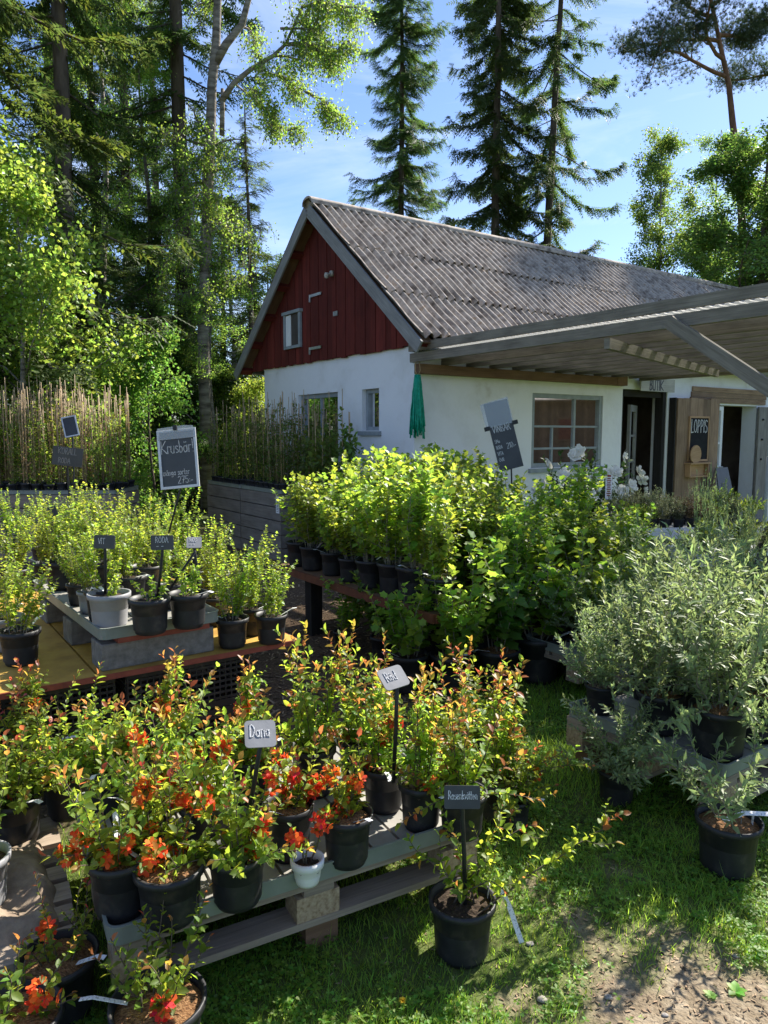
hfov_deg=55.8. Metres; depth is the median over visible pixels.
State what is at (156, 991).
potted quince
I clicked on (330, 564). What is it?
potted currant
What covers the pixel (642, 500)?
potted herb
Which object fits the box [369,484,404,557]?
potted currant
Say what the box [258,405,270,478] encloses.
cane climber
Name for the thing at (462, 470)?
potted currant
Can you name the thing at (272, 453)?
cane climber
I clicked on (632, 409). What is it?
door
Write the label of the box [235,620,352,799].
potted quince
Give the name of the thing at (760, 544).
potted herb
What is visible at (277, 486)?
cane climber
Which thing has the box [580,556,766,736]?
potted willow
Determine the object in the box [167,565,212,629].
potted gooseberry
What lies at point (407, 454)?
potted currant
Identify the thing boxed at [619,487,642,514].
potted herb
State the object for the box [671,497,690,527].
potted herb
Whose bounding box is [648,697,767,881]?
potted willow
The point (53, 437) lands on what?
cane climber
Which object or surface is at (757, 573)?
potted willow
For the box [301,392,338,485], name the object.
window
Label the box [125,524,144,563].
potted gooseberry
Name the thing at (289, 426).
cane climber
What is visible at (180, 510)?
potted gooseberry
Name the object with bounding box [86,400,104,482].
cane climber
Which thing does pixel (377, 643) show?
potted blackcurrant
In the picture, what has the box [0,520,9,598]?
potted gooseberry
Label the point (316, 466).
tall climber
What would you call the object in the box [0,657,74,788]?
potted quince
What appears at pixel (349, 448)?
tall climber
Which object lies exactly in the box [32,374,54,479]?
cane climber
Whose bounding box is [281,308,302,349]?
window
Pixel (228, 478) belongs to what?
cane climber
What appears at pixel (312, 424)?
cane climber
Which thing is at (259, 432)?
cane climber
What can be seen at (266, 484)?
cane climber
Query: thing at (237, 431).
cane climber
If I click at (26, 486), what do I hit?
cane climber
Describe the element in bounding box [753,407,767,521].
door
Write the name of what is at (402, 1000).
dandelion
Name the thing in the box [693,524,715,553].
potted herb
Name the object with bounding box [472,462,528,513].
potted currant
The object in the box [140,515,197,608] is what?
potted gooseberry
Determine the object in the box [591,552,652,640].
potted willow
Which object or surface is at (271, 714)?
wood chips
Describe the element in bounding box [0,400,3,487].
cane climber
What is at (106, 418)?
cane climber
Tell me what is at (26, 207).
leafy tree
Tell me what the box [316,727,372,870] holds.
potted quince
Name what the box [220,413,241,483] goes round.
cane climber
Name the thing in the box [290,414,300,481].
cane climber
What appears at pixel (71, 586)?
potted gooseberry
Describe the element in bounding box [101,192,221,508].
spruce tree
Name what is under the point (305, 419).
cane climber
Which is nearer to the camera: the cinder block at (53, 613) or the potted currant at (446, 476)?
the cinder block at (53, 613)
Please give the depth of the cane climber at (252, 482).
9.78 m
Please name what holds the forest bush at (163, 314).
on the ground at (692, 993)
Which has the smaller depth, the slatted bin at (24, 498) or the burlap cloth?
the burlap cloth
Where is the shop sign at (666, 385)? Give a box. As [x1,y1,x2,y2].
[640,379,674,392]
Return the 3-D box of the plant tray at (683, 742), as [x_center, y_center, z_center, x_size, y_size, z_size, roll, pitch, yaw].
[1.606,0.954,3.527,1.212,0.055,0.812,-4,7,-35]
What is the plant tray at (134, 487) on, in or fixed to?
on the slatted bin at (24, 498)
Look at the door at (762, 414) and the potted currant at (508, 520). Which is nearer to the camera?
the potted currant at (508, 520)
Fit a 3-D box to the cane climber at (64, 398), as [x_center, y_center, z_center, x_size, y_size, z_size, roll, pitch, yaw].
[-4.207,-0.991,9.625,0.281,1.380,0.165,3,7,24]
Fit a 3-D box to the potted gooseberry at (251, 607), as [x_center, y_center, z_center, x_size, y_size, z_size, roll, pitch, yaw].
[-0.704,0.357,3.803,0.294,0.569,0.282,-2,6,-15]
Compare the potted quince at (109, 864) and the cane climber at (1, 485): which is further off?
the cane climber at (1, 485)
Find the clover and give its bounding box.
[70,685,767,1023]
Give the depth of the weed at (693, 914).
2.42 m
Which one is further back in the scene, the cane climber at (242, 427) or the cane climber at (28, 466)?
the cane climber at (242, 427)
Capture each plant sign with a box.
[44,506,57,556]
[52,445,82,553]
[61,415,79,552]
[94,535,114,593]
[151,535,173,598]
[186,537,201,592]
[244,720,275,827]
[377,665,409,782]
[444,785,479,905]
[739,553,767,600]
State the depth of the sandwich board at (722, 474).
11.78 m
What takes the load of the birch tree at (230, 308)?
on the ground at (692, 993)
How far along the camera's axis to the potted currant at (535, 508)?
5.37 m
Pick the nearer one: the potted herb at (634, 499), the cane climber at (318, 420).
the potted herb at (634, 499)
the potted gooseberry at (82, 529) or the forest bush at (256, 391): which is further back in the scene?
the forest bush at (256, 391)
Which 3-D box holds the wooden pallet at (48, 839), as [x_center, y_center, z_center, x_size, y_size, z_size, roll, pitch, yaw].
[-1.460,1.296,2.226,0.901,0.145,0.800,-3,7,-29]
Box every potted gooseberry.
[0,487,38,559]
[0,504,42,593]
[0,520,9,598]
[0,541,35,652]
[0,553,58,666]
[24,495,66,560]
[25,515,62,578]
[34,498,83,590]
[35,488,62,542]
[51,519,99,605]
[56,491,106,578]
[62,482,122,555]
[62,514,130,621]
[63,542,97,613]
[72,480,134,584]
[86,572,130,627]
[93,496,150,607]
[101,485,147,562]
[104,506,134,563]
[115,489,172,592]
[115,571,170,635]
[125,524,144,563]
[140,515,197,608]
[158,486,204,580]
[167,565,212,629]
[179,517,241,626]
[184,514,235,592]
[208,536,256,648]
[220,524,277,636]
[249,549,297,644]
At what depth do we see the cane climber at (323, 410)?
9.51 m
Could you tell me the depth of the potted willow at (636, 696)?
3.64 m
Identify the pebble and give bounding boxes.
[526,941,533,945]
[537,995,547,1002]
[604,994,612,999]
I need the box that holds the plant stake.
[166,551,195,592]
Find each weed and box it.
[650,908,669,922]
[689,909,708,921]
[703,990,716,999]
[726,980,746,997]
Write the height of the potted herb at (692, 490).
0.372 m
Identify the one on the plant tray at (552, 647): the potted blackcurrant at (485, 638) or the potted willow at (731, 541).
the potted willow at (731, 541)
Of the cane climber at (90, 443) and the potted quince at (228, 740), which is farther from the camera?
the cane climber at (90, 443)
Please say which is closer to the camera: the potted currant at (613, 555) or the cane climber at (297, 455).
the potted currant at (613, 555)
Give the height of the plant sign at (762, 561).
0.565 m
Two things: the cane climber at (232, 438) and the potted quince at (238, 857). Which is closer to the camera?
the potted quince at (238, 857)
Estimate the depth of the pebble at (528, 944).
2.27 m
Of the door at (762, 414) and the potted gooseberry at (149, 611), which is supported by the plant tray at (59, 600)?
the potted gooseberry at (149, 611)
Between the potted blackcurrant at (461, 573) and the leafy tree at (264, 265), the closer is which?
the potted blackcurrant at (461, 573)
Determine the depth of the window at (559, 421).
10.09 m
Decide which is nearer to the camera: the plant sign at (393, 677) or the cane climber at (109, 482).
the plant sign at (393, 677)
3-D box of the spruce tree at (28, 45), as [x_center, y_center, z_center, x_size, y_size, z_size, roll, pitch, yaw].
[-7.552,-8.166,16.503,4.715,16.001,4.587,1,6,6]
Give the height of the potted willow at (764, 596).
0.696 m
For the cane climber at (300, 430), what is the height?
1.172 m
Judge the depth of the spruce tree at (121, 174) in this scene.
18.14 m
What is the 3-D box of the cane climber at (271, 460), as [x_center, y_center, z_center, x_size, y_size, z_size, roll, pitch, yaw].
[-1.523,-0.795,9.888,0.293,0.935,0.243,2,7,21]
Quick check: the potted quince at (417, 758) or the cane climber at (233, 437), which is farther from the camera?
the cane climber at (233, 437)
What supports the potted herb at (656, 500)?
on the herb table at (671, 528)
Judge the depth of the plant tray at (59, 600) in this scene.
3.48 m
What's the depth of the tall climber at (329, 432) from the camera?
9.12 m
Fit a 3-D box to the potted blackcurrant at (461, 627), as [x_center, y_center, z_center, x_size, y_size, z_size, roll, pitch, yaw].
[0.462,0.682,4.431,0.446,0.889,0.613,1,6,6]
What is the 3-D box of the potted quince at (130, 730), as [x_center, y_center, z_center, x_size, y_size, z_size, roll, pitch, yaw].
[-0.777,0.805,2.359,0.411,0.555,0.373,1,6,6]
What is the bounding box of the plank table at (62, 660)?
[0,577,296,699]
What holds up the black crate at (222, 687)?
on the black crate at (213, 712)
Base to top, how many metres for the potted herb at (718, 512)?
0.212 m
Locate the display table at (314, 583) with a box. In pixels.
[273,563,540,684]
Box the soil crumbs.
[320,803,767,1023]
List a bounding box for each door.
[624,405,636,503]
[666,398,719,511]
[715,406,723,492]
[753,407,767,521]
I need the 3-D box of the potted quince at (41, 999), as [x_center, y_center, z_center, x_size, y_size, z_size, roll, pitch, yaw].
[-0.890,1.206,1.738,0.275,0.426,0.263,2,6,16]
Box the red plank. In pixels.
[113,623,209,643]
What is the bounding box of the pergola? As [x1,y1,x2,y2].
[408,282,767,396]
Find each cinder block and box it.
[40,597,66,623]
[63,615,94,645]
[91,625,213,670]
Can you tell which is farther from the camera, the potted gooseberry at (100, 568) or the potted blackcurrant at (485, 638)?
the potted blackcurrant at (485, 638)
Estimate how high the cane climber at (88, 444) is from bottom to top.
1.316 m
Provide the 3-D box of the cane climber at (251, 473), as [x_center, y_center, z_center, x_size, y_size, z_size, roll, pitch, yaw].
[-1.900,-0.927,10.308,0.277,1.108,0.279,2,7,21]
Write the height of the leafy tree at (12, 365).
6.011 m
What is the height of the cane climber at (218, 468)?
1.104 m
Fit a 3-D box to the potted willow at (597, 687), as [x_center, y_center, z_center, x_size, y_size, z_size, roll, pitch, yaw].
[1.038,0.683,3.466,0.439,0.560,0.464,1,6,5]
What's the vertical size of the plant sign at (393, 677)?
0.406 m
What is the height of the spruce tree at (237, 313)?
7.834 m
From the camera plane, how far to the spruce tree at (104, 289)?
13.11 m
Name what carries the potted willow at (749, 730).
on the plant tray at (683, 742)
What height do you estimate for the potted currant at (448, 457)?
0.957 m
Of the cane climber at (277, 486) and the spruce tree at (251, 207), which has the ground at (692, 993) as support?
the spruce tree at (251, 207)
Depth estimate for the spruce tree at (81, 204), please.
17.91 m
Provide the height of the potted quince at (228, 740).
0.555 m
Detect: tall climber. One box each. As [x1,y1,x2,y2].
[283,412,321,539]
[298,416,340,543]
[318,402,340,499]
[330,389,363,533]
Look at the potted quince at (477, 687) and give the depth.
3.42 m
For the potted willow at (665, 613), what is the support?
on the plant tray at (683, 742)
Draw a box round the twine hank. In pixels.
[409,362,424,438]
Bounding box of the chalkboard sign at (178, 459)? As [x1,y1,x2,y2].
[156,425,199,533]
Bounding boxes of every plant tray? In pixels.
[0,485,138,493]
[33,578,218,639]
[74,737,448,945]
[208,480,242,487]
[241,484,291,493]
[526,626,653,675]
[569,686,767,776]
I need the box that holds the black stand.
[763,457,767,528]
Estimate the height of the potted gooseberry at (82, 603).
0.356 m
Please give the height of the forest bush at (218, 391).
3.218 m
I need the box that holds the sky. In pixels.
[0,0,767,420]
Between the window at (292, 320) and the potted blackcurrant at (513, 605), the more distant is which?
the window at (292, 320)
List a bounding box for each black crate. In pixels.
[0,679,116,750]
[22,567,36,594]
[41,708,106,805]
[69,672,187,697]
[115,654,248,723]
[119,703,236,771]
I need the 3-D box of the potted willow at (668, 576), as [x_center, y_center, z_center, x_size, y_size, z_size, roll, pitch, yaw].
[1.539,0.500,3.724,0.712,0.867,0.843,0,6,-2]
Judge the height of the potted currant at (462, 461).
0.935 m
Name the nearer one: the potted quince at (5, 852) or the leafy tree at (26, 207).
the potted quince at (5, 852)
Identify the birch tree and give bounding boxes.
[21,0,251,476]
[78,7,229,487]
[146,0,378,513]
[153,237,264,475]
[158,193,277,423]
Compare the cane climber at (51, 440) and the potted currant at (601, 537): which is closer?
the potted currant at (601, 537)
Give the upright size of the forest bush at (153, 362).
3.654 m
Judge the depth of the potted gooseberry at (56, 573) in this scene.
4.06 m
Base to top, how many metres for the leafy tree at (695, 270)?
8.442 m
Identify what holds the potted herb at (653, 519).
on the herb table at (671, 528)
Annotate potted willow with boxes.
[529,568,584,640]
[545,564,630,650]
[547,682,688,807]
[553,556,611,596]
[554,600,653,715]
[579,581,680,699]
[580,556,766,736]
[584,580,659,660]
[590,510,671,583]
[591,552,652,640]
[618,526,762,685]
[623,534,767,721]
[625,526,721,606]
[633,536,767,763]
[639,570,681,646]
[644,524,758,597]
[645,516,767,641]
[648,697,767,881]
[688,461,717,582]
[691,583,767,743]
[694,574,767,696]
[706,479,766,599]
[725,500,767,587]
[739,548,767,648]
[750,584,767,645]
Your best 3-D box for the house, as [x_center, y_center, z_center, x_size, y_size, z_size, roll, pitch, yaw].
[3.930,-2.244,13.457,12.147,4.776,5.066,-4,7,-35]
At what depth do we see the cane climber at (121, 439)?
9.65 m
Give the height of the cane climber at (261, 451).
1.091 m
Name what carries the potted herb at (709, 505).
on the herb table at (671, 528)
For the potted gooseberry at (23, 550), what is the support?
on the plank table at (62, 660)
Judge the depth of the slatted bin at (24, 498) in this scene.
9.01 m
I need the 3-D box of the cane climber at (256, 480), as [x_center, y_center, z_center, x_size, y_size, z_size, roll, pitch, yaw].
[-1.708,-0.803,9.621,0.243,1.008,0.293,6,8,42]
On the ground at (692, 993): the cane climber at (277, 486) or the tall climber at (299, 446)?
the tall climber at (299, 446)
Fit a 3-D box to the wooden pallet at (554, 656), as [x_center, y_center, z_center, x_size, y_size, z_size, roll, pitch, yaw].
[1.635,0.976,4.753,1.202,0.245,0.800,-4,7,-35]
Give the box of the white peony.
[531,444,648,523]
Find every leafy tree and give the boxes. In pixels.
[0,107,160,479]
[0,192,101,477]
[137,177,246,419]
[212,239,284,446]
[618,122,720,279]
[648,129,759,272]
[652,117,767,286]
[671,216,737,279]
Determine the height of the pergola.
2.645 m
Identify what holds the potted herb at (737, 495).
on the herb table at (671, 528)
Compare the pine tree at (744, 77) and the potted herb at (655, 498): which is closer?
the potted herb at (655, 498)
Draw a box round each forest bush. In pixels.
[7,357,64,479]
[40,339,159,504]
[84,307,219,531]
[117,368,149,472]
[130,329,230,509]
[136,300,176,418]
[172,349,226,448]
[186,364,245,474]
[211,375,264,474]
[230,375,264,474]
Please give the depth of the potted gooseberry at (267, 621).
3.61 m
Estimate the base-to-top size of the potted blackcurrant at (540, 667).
0.970 m
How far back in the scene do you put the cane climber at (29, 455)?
9.25 m
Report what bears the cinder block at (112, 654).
on the plank table at (62, 660)
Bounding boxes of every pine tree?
[600,0,767,238]
[687,0,767,97]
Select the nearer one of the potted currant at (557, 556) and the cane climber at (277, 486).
the potted currant at (557, 556)
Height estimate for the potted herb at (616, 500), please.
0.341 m
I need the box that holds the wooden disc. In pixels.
[690,445,700,462]
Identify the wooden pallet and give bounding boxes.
[0,817,75,974]
[81,838,477,990]
[544,650,628,685]
[566,715,767,805]
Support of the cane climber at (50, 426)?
in the plant tray at (134, 487)
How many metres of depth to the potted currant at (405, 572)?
4.59 m
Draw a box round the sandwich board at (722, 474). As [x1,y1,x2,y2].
[706,467,731,511]
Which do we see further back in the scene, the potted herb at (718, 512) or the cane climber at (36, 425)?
the cane climber at (36, 425)
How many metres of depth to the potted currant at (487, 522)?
5.00 m
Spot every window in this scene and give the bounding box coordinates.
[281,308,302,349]
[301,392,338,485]
[357,389,380,435]
[528,393,603,472]
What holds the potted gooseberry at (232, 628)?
on the plank table at (62, 660)
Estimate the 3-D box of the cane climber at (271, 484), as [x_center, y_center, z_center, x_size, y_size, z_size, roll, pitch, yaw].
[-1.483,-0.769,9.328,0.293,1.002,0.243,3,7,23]
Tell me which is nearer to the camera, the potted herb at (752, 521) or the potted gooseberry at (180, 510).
the potted gooseberry at (180, 510)
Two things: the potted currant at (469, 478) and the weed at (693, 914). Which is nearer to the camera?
the weed at (693, 914)
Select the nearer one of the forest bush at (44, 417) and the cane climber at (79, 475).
the cane climber at (79, 475)
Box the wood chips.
[44,554,484,840]
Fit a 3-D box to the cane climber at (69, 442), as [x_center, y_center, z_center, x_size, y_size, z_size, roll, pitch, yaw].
[-3.917,-0.971,9.054,0.336,1.462,0.328,3,7,28]
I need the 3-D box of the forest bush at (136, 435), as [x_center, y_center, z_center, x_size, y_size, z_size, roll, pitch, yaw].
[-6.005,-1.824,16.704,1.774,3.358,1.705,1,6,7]
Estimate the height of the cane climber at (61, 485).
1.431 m
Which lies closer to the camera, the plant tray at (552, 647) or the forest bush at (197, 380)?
the plant tray at (552, 647)
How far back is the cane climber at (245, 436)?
10.53 m
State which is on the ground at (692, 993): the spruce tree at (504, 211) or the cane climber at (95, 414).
the spruce tree at (504, 211)
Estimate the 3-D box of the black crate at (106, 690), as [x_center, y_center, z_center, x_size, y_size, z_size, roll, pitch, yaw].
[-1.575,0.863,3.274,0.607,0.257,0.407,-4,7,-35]
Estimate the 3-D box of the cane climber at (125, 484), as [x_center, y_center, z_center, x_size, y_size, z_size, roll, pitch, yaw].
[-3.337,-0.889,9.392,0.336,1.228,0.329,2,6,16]
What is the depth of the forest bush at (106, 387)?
12.36 m
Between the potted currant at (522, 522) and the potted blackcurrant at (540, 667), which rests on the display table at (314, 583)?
the potted currant at (522, 522)
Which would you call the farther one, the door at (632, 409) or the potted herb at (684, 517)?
the door at (632, 409)
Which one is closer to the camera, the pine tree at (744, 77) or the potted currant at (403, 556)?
the potted currant at (403, 556)
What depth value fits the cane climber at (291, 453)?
9.79 m
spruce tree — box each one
[0,0,144,465]
[0,0,167,481]
[0,0,202,480]
[7,0,170,411]
[15,226,199,516]
[71,0,289,505]
[73,0,172,463]
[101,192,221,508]
[110,0,198,422]
[176,194,264,470]
[191,105,281,500]
[344,0,459,226]
[435,0,575,243]
[481,0,629,255]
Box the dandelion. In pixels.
[398,996,405,1014]
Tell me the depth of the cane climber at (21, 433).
9.63 m
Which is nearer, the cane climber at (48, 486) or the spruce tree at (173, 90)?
the cane climber at (48, 486)
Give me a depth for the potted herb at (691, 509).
6.72 m
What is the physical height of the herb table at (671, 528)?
0.772 m
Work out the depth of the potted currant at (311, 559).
5.71 m
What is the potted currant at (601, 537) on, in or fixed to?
on the wooden crate
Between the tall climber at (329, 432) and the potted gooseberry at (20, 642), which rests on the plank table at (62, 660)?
the potted gooseberry at (20, 642)
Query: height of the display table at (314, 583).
0.526 m
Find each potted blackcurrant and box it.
[320,576,365,654]
[349,559,399,664]
[364,567,441,695]
[410,530,472,647]
[423,553,498,696]
[463,550,498,641]
[464,523,563,693]
[483,533,591,684]
[533,524,655,676]
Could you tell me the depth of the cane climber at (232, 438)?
10.88 m
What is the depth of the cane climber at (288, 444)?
9.45 m
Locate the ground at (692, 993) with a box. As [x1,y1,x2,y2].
[0,443,767,1023]
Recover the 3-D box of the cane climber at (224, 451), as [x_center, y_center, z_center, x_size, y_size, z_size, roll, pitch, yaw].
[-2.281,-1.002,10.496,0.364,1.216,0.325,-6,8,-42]
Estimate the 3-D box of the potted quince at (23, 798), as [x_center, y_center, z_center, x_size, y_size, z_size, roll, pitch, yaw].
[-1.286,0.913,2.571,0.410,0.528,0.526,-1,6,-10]
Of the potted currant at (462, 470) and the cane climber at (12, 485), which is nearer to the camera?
the potted currant at (462, 470)
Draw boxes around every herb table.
[594,519,763,582]
[662,543,767,576]
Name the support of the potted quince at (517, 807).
on the ground at (692, 993)
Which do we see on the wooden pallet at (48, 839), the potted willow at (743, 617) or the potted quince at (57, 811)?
the potted quince at (57, 811)
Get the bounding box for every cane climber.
[0,377,19,489]
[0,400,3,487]
[0,401,11,480]
[0,463,8,489]
[1,390,26,483]
[2,390,22,489]
[7,381,29,489]
[14,397,32,481]
[17,382,32,481]
[17,383,33,489]
[18,404,44,489]
[25,387,50,489]
[28,375,50,482]
[31,382,38,479]
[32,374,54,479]
[35,387,49,489]
[35,403,56,489]
[37,390,60,479]
[43,388,66,489]
[45,381,57,489]
[48,397,65,481]
[50,400,88,480]
[55,377,66,489]
[59,374,86,489]
[59,382,71,489]
[62,385,72,475]
[67,380,83,481]
[71,392,93,489]
[77,383,89,489]
[82,389,90,489]
[83,393,105,489]
[83,394,102,489]
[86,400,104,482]
[87,406,93,478]
[94,390,117,489]
[94,403,114,480]
[99,399,113,489]
[100,385,114,481]
[104,401,130,480]
[109,380,135,489]
[112,399,136,487]
[124,387,137,487]
[203,407,223,480]
[209,420,225,481]
[211,405,235,482]
[216,429,227,481]
[218,422,233,482]
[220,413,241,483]
[223,407,238,475]
[227,406,248,477]
[228,410,249,477]
[228,424,244,483]
[233,406,249,474]
[234,399,253,477]
[234,414,248,483]
[238,412,257,477]
[239,392,258,485]
[239,400,250,476]
[241,401,265,486]
[243,417,255,478]
[244,413,265,486]
[250,397,266,476]
[250,410,265,478]
[253,420,273,487]
[257,392,278,488]
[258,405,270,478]
[258,408,268,479]
[261,413,276,488]
[264,405,285,481]
[265,427,274,480]
[267,420,277,480]
[269,395,289,482]
[270,404,281,479]
[271,392,295,489]
[271,399,290,489]
[278,409,292,488]
[281,398,304,488]
[284,409,294,477]
[285,393,297,479]
[285,404,297,481]
[285,404,302,470]
[288,403,305,487]
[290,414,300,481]
[293,400,303,472]
[297,400,311,474]
[299,390,316,472]
[303,396,319,454]
[306,402,320,474]
[307,417,313,488]
[309,399,328,461]
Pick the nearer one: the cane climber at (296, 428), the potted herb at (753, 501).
the potted herb at (753, 501)
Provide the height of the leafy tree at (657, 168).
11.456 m
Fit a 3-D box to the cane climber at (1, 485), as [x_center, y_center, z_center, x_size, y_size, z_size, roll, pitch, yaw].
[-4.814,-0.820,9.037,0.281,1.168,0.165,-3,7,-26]
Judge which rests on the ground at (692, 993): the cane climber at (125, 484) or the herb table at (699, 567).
the herb table at (699, 567)
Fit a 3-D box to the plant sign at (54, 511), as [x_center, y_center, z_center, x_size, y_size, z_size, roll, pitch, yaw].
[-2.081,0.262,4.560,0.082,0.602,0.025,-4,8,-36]
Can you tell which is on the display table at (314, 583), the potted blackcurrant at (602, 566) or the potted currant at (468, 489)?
the potted currant at (468, 489)
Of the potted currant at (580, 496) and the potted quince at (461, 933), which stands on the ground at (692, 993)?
the potted quince at (461, 933)
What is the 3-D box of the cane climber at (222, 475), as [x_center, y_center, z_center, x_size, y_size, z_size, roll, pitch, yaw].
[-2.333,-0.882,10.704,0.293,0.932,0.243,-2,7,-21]
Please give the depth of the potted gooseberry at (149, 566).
4.01 m
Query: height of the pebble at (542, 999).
0.013 m
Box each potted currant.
[271,471,327,566]
[283,471,331,570]
[310,476,354,575]
[316,450,381,555]
[320,488,333,549]
[320,500,362,582]
[328,459,378,556]
[340,458,430,594]
[340,469,383,588]
[346,463,385,556]
[360,444,408,481]
[364,448,424,543]
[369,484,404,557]
[382,483,431,559]
[383,448,459,500]
[387,449,457,603]
[395,441,454,480]
[396,486,460,561]
[405,448,473,482]
[415,473,466,519]
[415,495,474,609]
[438,450,489,476]
[438,455,479,548]
[438,467,494,583]
[440,469,480,509]
[443,470,489,503]
[454,446,498,501]
[454,487,503,584]
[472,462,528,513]
[475,485,513,563]
[495,491,552,579]
[505,506,536,558]
[507,492,538,550]
[520,509,558,590]
[522,513,564,569]
[525,479,564,528]
[532,463,607,567]
[532,503,568,544]
[553,498,593,575]
[578,499,620,584]
[603,499,655,571]
[605,506,642,564]
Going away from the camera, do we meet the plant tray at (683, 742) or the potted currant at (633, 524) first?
the plant tray at (683, 742)
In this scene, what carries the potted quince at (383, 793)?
on the plant tray at (386, 841)
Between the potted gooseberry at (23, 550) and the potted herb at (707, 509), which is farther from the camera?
the potted herb at (707, 509)
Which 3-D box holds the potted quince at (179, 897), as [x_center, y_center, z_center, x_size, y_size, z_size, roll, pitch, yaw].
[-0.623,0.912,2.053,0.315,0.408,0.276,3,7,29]
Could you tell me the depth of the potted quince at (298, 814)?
2.27 m
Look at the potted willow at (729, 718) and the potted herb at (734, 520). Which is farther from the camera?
the potted herb at (734, 520)
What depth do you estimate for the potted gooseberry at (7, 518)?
6.04 m
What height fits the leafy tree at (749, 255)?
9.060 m
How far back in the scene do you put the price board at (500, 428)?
6.26 m
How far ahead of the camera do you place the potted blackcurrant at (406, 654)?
4.43 m
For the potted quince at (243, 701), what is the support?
on the plant tray at (386, 841)
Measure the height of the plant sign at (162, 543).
0.292 m
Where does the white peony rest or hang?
on the ground at (692, 993)
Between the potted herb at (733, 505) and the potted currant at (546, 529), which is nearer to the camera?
the potted currant at (546, 529)
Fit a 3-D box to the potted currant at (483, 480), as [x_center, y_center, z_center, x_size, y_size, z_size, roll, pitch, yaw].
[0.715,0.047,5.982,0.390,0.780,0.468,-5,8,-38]
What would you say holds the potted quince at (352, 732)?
on the plant tray at (386, 841)
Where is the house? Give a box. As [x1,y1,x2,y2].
[234,196,767,536]
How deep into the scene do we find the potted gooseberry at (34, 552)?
5.59 m
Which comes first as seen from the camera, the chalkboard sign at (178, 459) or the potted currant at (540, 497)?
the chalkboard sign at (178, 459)
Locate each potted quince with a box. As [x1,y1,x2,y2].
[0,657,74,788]
[0,696,74,846]
[0,735,13,905]
[0,933,80,1023]
[2,669,109,822]
[14,871,106,1023]
[24,661,158,815]
[38,743,193,924]
[71,672,210,838]
[79,858,213,1023]
[103,646,235,789]
[116,752,226,932]
[140,702,268,841]
[158,731,315,913]
[186,655,315,806]
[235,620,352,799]
[238,725,326,863]
[283,619,407,787]
[284,808,333,888]
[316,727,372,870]
[324,661,443,814]
[355,652,504,832]
[370,665,545,841]
[403,797,630,969]
[409,635,527,771]
[438,654,595,826]
[476,725,559,834]
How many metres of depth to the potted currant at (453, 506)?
5.03 m
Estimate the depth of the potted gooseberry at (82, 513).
5.28 m
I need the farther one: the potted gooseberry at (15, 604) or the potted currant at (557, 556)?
the potted currant at (557, 556)
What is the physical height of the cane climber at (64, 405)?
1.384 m
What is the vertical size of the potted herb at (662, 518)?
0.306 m
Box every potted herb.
[603,487,628,522]
[613,500,636,520]
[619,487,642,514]
[625,506,649,525]
[630,493,652,512]
[639,485,663,524]
[639,504,661,527]
[644,488,670,513]
[655,494,682,527]
[657,490,683,524]
[671,496,689,524]
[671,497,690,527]
[679,495,705,517]
[681,484,709,512]
[682,499,703,526]
[683,529,695,549]
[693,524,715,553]
[694,518,715,531]
[699,503,715,525]
[701,499,718,523]
[706,485,742,516]
[711,487,732,511]
[713,505,731,525]
[714,531,736,551]
[716,510,735,536]
[722,493,743,525]
[723,489,747,515]
[724,521,749,552]
[739,517,762,530]
[741,497,767,520]
[755,519,767,552]
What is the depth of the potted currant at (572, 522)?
5.13 m
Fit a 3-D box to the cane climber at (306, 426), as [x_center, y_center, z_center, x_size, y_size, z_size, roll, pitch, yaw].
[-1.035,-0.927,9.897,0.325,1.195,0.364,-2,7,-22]
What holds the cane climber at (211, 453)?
in the plant tray at (224, 484)
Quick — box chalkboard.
[684,416,711,477]
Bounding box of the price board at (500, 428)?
[483,399,523,486]
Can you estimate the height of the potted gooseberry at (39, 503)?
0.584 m
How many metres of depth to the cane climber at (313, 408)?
9.69 m
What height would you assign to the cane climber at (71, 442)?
1.176 m
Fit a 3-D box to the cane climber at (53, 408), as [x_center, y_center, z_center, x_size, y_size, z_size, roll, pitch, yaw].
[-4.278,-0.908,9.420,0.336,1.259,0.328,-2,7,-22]
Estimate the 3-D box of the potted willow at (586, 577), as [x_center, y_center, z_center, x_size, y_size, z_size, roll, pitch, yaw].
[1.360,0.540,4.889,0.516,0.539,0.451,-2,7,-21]
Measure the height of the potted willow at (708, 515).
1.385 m
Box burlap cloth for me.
[0,839,61,984]
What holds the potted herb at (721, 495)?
on the herb table at (671, 528)
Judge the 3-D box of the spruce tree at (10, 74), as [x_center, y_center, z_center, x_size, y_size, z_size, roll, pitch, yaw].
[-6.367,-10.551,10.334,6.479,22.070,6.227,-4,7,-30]
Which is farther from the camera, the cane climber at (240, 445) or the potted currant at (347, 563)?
the cane climber at (240, 445)
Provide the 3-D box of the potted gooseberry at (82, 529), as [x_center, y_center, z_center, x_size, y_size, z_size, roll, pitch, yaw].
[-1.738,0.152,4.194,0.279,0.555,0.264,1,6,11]
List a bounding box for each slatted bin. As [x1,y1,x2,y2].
[0,490,139,561]
[207,484,278,548]
[240,489,319,561]
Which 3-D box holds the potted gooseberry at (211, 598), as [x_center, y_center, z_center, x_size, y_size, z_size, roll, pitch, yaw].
[-0.978,0.328,4.007,0.277,0.584,0.293,4,7,31]
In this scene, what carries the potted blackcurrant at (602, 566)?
on the ground at (692, 993)

